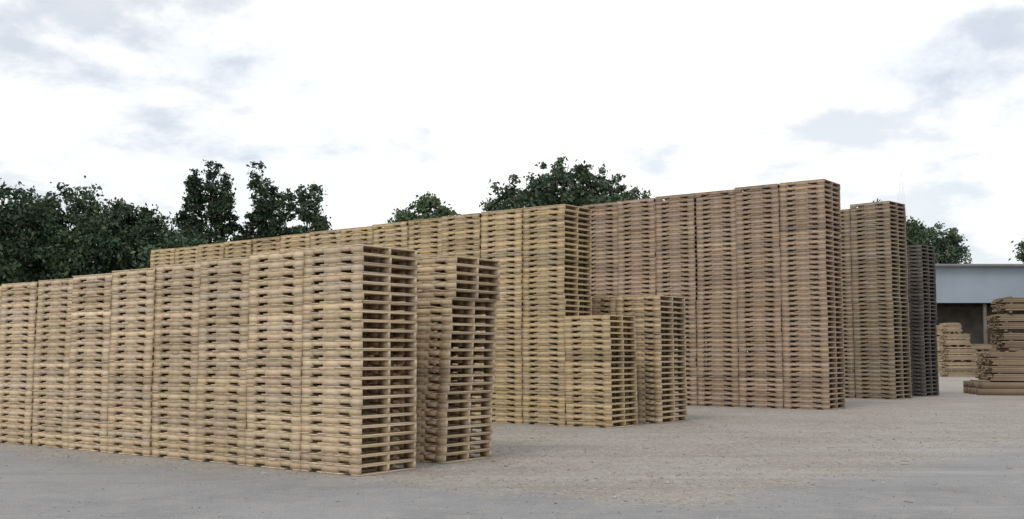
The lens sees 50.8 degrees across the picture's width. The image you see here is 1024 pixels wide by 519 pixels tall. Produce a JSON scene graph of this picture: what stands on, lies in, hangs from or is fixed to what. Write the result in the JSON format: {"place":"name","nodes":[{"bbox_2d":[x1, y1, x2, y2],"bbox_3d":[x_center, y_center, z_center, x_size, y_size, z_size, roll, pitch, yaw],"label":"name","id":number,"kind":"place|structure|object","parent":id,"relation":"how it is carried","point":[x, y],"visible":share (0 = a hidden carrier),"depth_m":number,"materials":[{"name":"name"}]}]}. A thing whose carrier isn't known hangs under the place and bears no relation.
{"place":"outdoors","nodes":[
{"label":"outdoors","id":0,"kind":"place"},
{"bbox_2d":[0,356,1023,518],"bbox_3d":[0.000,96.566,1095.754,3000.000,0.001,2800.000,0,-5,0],"label":"ground","id":1,"kind":"structure","parent":0,"point":[225,492],"depth_m":16.02,"materials":[{"name":"grey concrete"}]},
{"bbox_2d":[0,286,35,427],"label":"pallet stack","id":2,"kind":"object","parent":1,"relation":"on","point":[11,334],"visible":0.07,"depth_m":23.04,"materials":[{"name":"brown wood"}]},
{"bbox_2d":[0,282,66,445],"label":"pallet stack","id":3,"kind":"object","parent":1,"relation":"on","point":[16,415],"visible":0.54,"depth_m":22.00,"materials":[{"name":"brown wood"}]},
{"bbox_2d":[0,178,71,285],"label":"deciduous tree","id":4,"kind":"object","parent":1,"relation":"on","point":[12,270],"visible":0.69,"depth_m":89.35,"materials":[{"name":"green plant"}]},
{"bbox_2d":[31,278,101,448],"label":"pallet stack","id":5,"kind":"object","parent":1,"relation":"on","point":[50,421],"visible":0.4,"depth_m":21.29,"materials":[{"name":"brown wood"}]},
{"bbox_2d":[0,175,156,360],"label":"deciduous tree","id":6,"kind":"object","parent":1,"relation":"on","point":[64,250],"visible":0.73,"depth_m":90.76,"materials":[{"name":"green plant"}]},
{"bbox_2d":[68,273,140,452],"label":"pallet stack","id":7,"kind":"object","parent":1,"relation":"on","point":[88,421],"visible":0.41,"depth_m":20.49,"materials":[{"name":"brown wood"}]},
{"bbox_2d":[107,268,171,456],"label":"pallet stack","id":8,"kind":"object","parent":1,"relation":"on","point":[132,422],"visible":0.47,"depth_m":19.71,"materials":[{"name":"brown wood"}]},
{"bbox_2d":[88,197,208,272],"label":"deciduous tree","id":9,"kind":"object","parent":1,"relation":"on","point":[156,225],"visible":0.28,"depth_m":93.53,"materials":[{"name":"green plant"}]},
{"bbox_2d":[150,248,183,267],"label":"pallet stack","id":10,"kind":"object","parent":1,"relation":"on","point":[166,257],"visible":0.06,"depth_m":37.69,"materials":[{"name":"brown wood"}]},
{"bbox_2d":[131,229,237,274],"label":"deciduous tree","id":11,"kind":"object","parent":1,"relation":"on","point":[148,254],"visible":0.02,"depth_m":89.89,"materials":[{"name":"green plant"}]},
{"bbox_2d":[174,246,207,264],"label":"pallet stack","id":12,"kind":"object","parent":1,"relation":"on","point":[190,255],"visible":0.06,"depth_m":36.92,"materials":[{"name":"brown wood"}]},
{"bbox_2d":[151,262,239,460],"bbox_3d":[-5.557,1.827,19.502,1.313,3.411,1.319,-4,-6,37],"label":"pallet stack","id":13,"kind":"object","parent":1,"relation":"on","point":[178,432],"visible":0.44,"depth_m":19.01,"materials":[{"name":"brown wood"}]},
{"bbox_2d":[169,160,239,244],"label":"upright elm tree","id":14,"kind":"object","parent":1,"relation":"on","point":[218,214],"visible":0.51,"depth_m":101.40,"materials":[{"name":"green plant"}]},
{"bbox_2d":[197,243,233,262],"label":"pallet stack","id":15,"kind":"object","parent":1,"relation":"on","point":[216,251],"visible":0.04,"depth_m":36.04,"materials":[{"name":"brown wood"}]},
{"bbox_2d":[224,240,261,258],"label":"pallet stack","id":16,"kind":"object","parent":1,"relation":"on","point":[243,248],"visible":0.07,"depth_m":35.27,"materials":[{"name":"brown wood"}]},
{"bbox_2d":[196,257,292,465],"bbox_3d":[-4.508,1.742,18.692,1.315,3.441,1.314,-4,-6,36],"label":"pallet stack","id":17,"kind":"object","parent":1,"relation":"on","point":[223,441],"visible":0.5,"depth_m":18.19,"materials":[{"name":"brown wood"}]},
{"bbox_2d":[229,161,282,241],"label":"upright elm tree","id":18,"kind":"object","parent":1,"relation":"on","point":[263,205],"visible":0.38,"depth_m":101.32,"materials":[{"name":"green plant"}]},
{"bbox_2d":[252,237,290,253],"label":"pallet stack","id":19,"kind":"object","parent":1,"relation":"on","point":[270,245],"visible":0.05,"depth_m":34.51,"materials":[{"name":"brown wood"}]},
{"bbox_2d":[245,250,350,470],"bbox_3d":[-3.470,1.660,17.920,1.325,3.472,1.316,-4,-6,36],"label":"pallet stack","id":20,"kind":"object","parent":1,"relation":"on","point":[275,437],"visible":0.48,"depth_m":17.42,"materials":[{"name":"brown wood"}]},
{"bbox_2d":[264,182,332,236],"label":"upright elm tree","id":21,"kind":"object","parent":1,"relation":"on","point":[318,221],"visible":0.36,"depth_m":101.36,"materials":[{"name":"green plant"}]},
{"bbox_2d":[280,233,321,251],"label":"pallet stack","id":22,"kind":"object","parent":1,"relation":"on","point":[299,242],"visible":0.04,"depth_m":33.70,"materials":[{"name":"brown wood"}]},
{"bbox_2d":[310,229,351,247],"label":"pallet stack","id":23,"kind":"object","parent":1,"relation":"on","point":[329,238],"visible":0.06,"depth_m":32.92,"materials":[{"name":"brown wood"}]},
{"bbox_2d":[288,347,376,374],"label":"pallet stack","id":24,"kind":"object","parent":1,"relation":"on","point":[319,356],"depth_m":20.41,"materials":[{"name":"brown wood"}]},
{"bbox_2d":[300,244,417,475],"bbox_3d":[-2.424,1.583,17.174,1.306,3.498,1.315,-4,-6,36],"label":"pallet stack","id":25,"kind":"object","parent":1,"relation":"on","point":[352,431],"visible":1,"depth_m":16.82,"materials":[{"name":"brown wood"}]},
{"bbox_2d":[340,226,384,355],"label":"pallet stack","id":26,"kind":"object","parent":1,"relation":"on","point":[361,235],"visible":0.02,"depth_m":32.09,"materials":[{"name":"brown wood"}]},
{"bbox_2d":[342,263,434,392],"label":"pallet stack","id":27,"kind":"object","parent":1,"relation":"on","point":[404,347],"depth_m":19.59,"materials":[{"name":"brown wood"}]},
{"bbox_2d":[372,221,420,355],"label":"pallet stack","id":28,"kind":"object","parent":1,"relation":"on","point":[395,234],"visible":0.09,"depth_m":31.28,"materials":[{"name":"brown wood"}]},
{"bbox_2d":[387,191,460,223],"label":"deciduous tree","id":29,"kind":"object","parent":1,"relation":"on","point":[425,205],"visible":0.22,"depth_m":104.01,"materials":[{"name":"green plant"}]},
{"bbox_2d":[408,217,455,372],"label":"pallet stack","id":30,"kind":"object","parent":1,"relation":"on","point":[430,240],"visible":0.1,"depth_m":30.52,"materials":[{"name":"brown wood"}]},
{"bbox_2d":[395,256,499,463],"bbox_3d":[-1.182,1.748,19.069,1.379,3.495,1.440,-4,-6,36],"label":"pallet stack","id":31,"kind":"object","parent":1,"relation":"on","point":[453,293],"visible":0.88,"depth_m":18.65,"materials":[{"name":"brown wood"}]},
{"bbox_2d":[441,213,508,421],"bbox_3d":[-1.018,1.617,29.959,1.385,5.631,1.380,-4,-6,36],"label":"pallet stack","id":32,"kind":"object","parent":1,"relation":"on","point":[466,237],"visible":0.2,"depth_m":29.58,"materials":[{"name":"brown wood"}]},
{"bbox_2d":[481,208,536,423],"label":"pallet stack","id":33,"kind":"object","parent":1,"relation":"on","point":[508,386],"visible":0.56,"depth_m":28.54,"materials":[{"name":"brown wood"}]},
{"bbox_2d":[522,204,591,425],"bbox_3d":[1.192,1.466,28.407,1.373,5.664,1.355,-4,-6,36],"label":"pallet stack","id":34,"kind":"object","parent":1,"relation":"on","point":[562,257],"visible":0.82,"depth_m":27.99,"materials":[{"name":"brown wood"}]},
{"bbox_2d":[479,156,651,211],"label":"spreading oak tree","id":35,"kind":"object","parent":1,"relation":"on","point":[543,190],"visible":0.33,"depth_m":103.62,"materials":[{"name":"green plant"}]},
{"bbox_2d":[578,206,593,295],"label":"pallet stack","id":36,"kind":"object","parent":1,"relation":"on","point":[591,251],"visible":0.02,"depth_m":41.48,"materials":[{"name":"brown wood"}]},
{"bbox_2d":[564,315,637,427],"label":"pallet stack","id":37,"kind":"object","parent":1,"relation":"on","point":[598,399],"visible":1,"depth_m":27.06,"materials":[{"name":"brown wood"}]},
{"bbox_2d":[579,297,628,371],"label":"pallet stack","id":38,"kind":"object","parent":1,"relation":"on","point":[603,305],"visible":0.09,"depth_m":29.52,"materials":[{"name":"brown wood"}]},
{"bbox_2d":[583,202,628,296],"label":"pallet stack","id":39,"kind":"object","parent":1,"relation":"on","point":[604,244],"visible":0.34,"depth_m":40.40,"materials":[{"name":"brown wood"}]},
{"bbox_2d":[617,198,665,296],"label":"pallet stack","id":40,"kind":"object","parent":1,"relation":"on","point":[641,247],"visible":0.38,"depth_m":39.54,"materials":[{"name":"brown wood"}]},
{"bbox_2d":[616,295,686,423],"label":"pallet stack","id":41,"kind":"object","parent":1,"relation":"on","point":[656,318],"visible":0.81,"depth_m":28.75,"materials":[{"name":"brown wood"}]},
{"bbox_2d":[336,417,1011,503],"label":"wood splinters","id":42,"kind":"object","parent":1,"relation":"on","point":[744,437],"visible":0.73,"depth_m":20.33,"materials":[{"name":"wood"}]},
{"bbox_2d":[655,193,706,405],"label":"pallet stack","id":43,"kind":"object","parent":1,"relation":"on","point":[680,243],"visible":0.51,"depth_m":38.50,"materials":[{"name":"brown wood"}]},
{"bbox_2d":[695,189,747,406],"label":"pallet stack","id":44,"kind":"object","parent":1,"relation":"on","point":[720,385],"visible":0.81,"depth_m":37.58,"materials":[{"name":"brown wood"}]},
{"bbox_2d":[735,184,791,408],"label":"pallet stack","id":45,"kind":"object","parent":1,"relation":"on","point":[761,380],"visible":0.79,"depth_m":36.58,"materials":[{"name":"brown wood"}]},
{"bbox_2d":[779,179,844,409],"bbox_3d":[10.098,1.194,36.232,1.588,7.555,1.537,-4,-6,36],"label":"pallet stack","id":46,"kind":"object","parent":1,"relation":"on","point":[810,211],"visible":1,"depth_m":35.74,"materials":[{"name":"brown wood"}]},
{"bbox_2d":[841,209,863,397],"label":"pallet stack","id":47,"kind":"object","parent":1,"relation":"on","point":[850,386],"visible":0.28,"depth_m":44.38,"materials":[{"name":"brown wood"}]},
{"bbox_2d":[850,201,911,398],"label":"pallet stack","id":48,"kind":"object","parent":1,"relation":"on","point":[883,287],"visible":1,"depth_m":43.64,"materials":[{"name":"brown wood"}]},
{"bbox_2d":[898,170,907,218],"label":"lattice mast","id":49,"kind":"object","parent":1,"relation":"on","point":[902,187],"visible":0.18,"depth_m":220.34,"materials":[{"name":"silver metal"}]},
{"bbox_2d":[873,199,939,262],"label":"deciduous tree","id":50,"kind":"object","parent":1,"relation":"on","point":[915,235],"visible":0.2,"depth_m":121.22,"materials":[{"name":"green plant"}]},
{"bbox_2d":[901,245,938,395],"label":"pallet stack","id":51,"kind":"object","parent":1,"relation":"on","point":[921,269],"visible":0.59,"depth_m":46.48,"materials":[{"name":"grey wood"}]},
{"bbox_2d":[917,221,971,263],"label":"deciduous tree","id":52,"kind":"object","parent":1,"relation":"on","point":[949,248],"visible":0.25,"depth_m":139.52,"materials":[{"name":"green plant"}]},
{"bbox_2d":[930,325,968,372],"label":"lumber pile","id":53,"kind":"object","parent":1,"relation":"on","point":[938,339],"visible":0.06,"depth_m":97.68,"materials":[{"name":"brown wood"}]},
{"bbox_2d":[938,323,977,376],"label":"lumber pile","id":54,"kind":"object","parent":1,"relation":"on","point":[957,362],"visible":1,"depth_m":82.92,"materials":[{"name":"brown wood"}]},
{"bbox_2d":[935,264,1023,362],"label":"lumber shed","id":55,"kind":"structure","parent":1,"relation":"on","point":[966,294],"depth_m":112.13,"materials":[{"name":"grey metal"}]},
{"bbox_2d":[965,344,1002,375],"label":"lumber pile","id":56,"kind":"object","parent":1,"relation":"on","point":[981,347],"visible":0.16,"depth_m":84.76,"materials":[{"name":"brown wood"}]},
{"bbox_2d":[963,296,1023,394],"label":"lumber pile","id":57,"kind":"object","parent":1,"relation":"on","point":[999,379],"visible":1,"depth_m":47.40,"materials":[{"name":"brown wood"}]},
{"bbox_2d":[991,348,1023,365],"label":"lumber pile","id":58,"kind":"object","parent":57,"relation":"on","point":[1015,349],"visible":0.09,"depth_m":89.67,"materials":[{"name":"brown wood"}]},
{"bbox_2d":[1008,241,1023,263],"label":"deciduous tree","id":59,"kind":"object","parent":1,"relation":"on","point":[1020,256],"visible":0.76,"depth_m":140.22,"materials":[{"name":"green plant"}]},
{"bbox_2d":[0,410,1023,518],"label":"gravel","id":60,"kind":"structure","parent":0,"point":[667,482],"depth_m":18.48,"materials":[{"name":"grey gravel"}]},
{"bbox_2d":[0,0,1023,351],"label":"sky","id":61,"kind":"structure","parent":0,"point":[378,104],"materials":[{"name":"white"}]}
]}

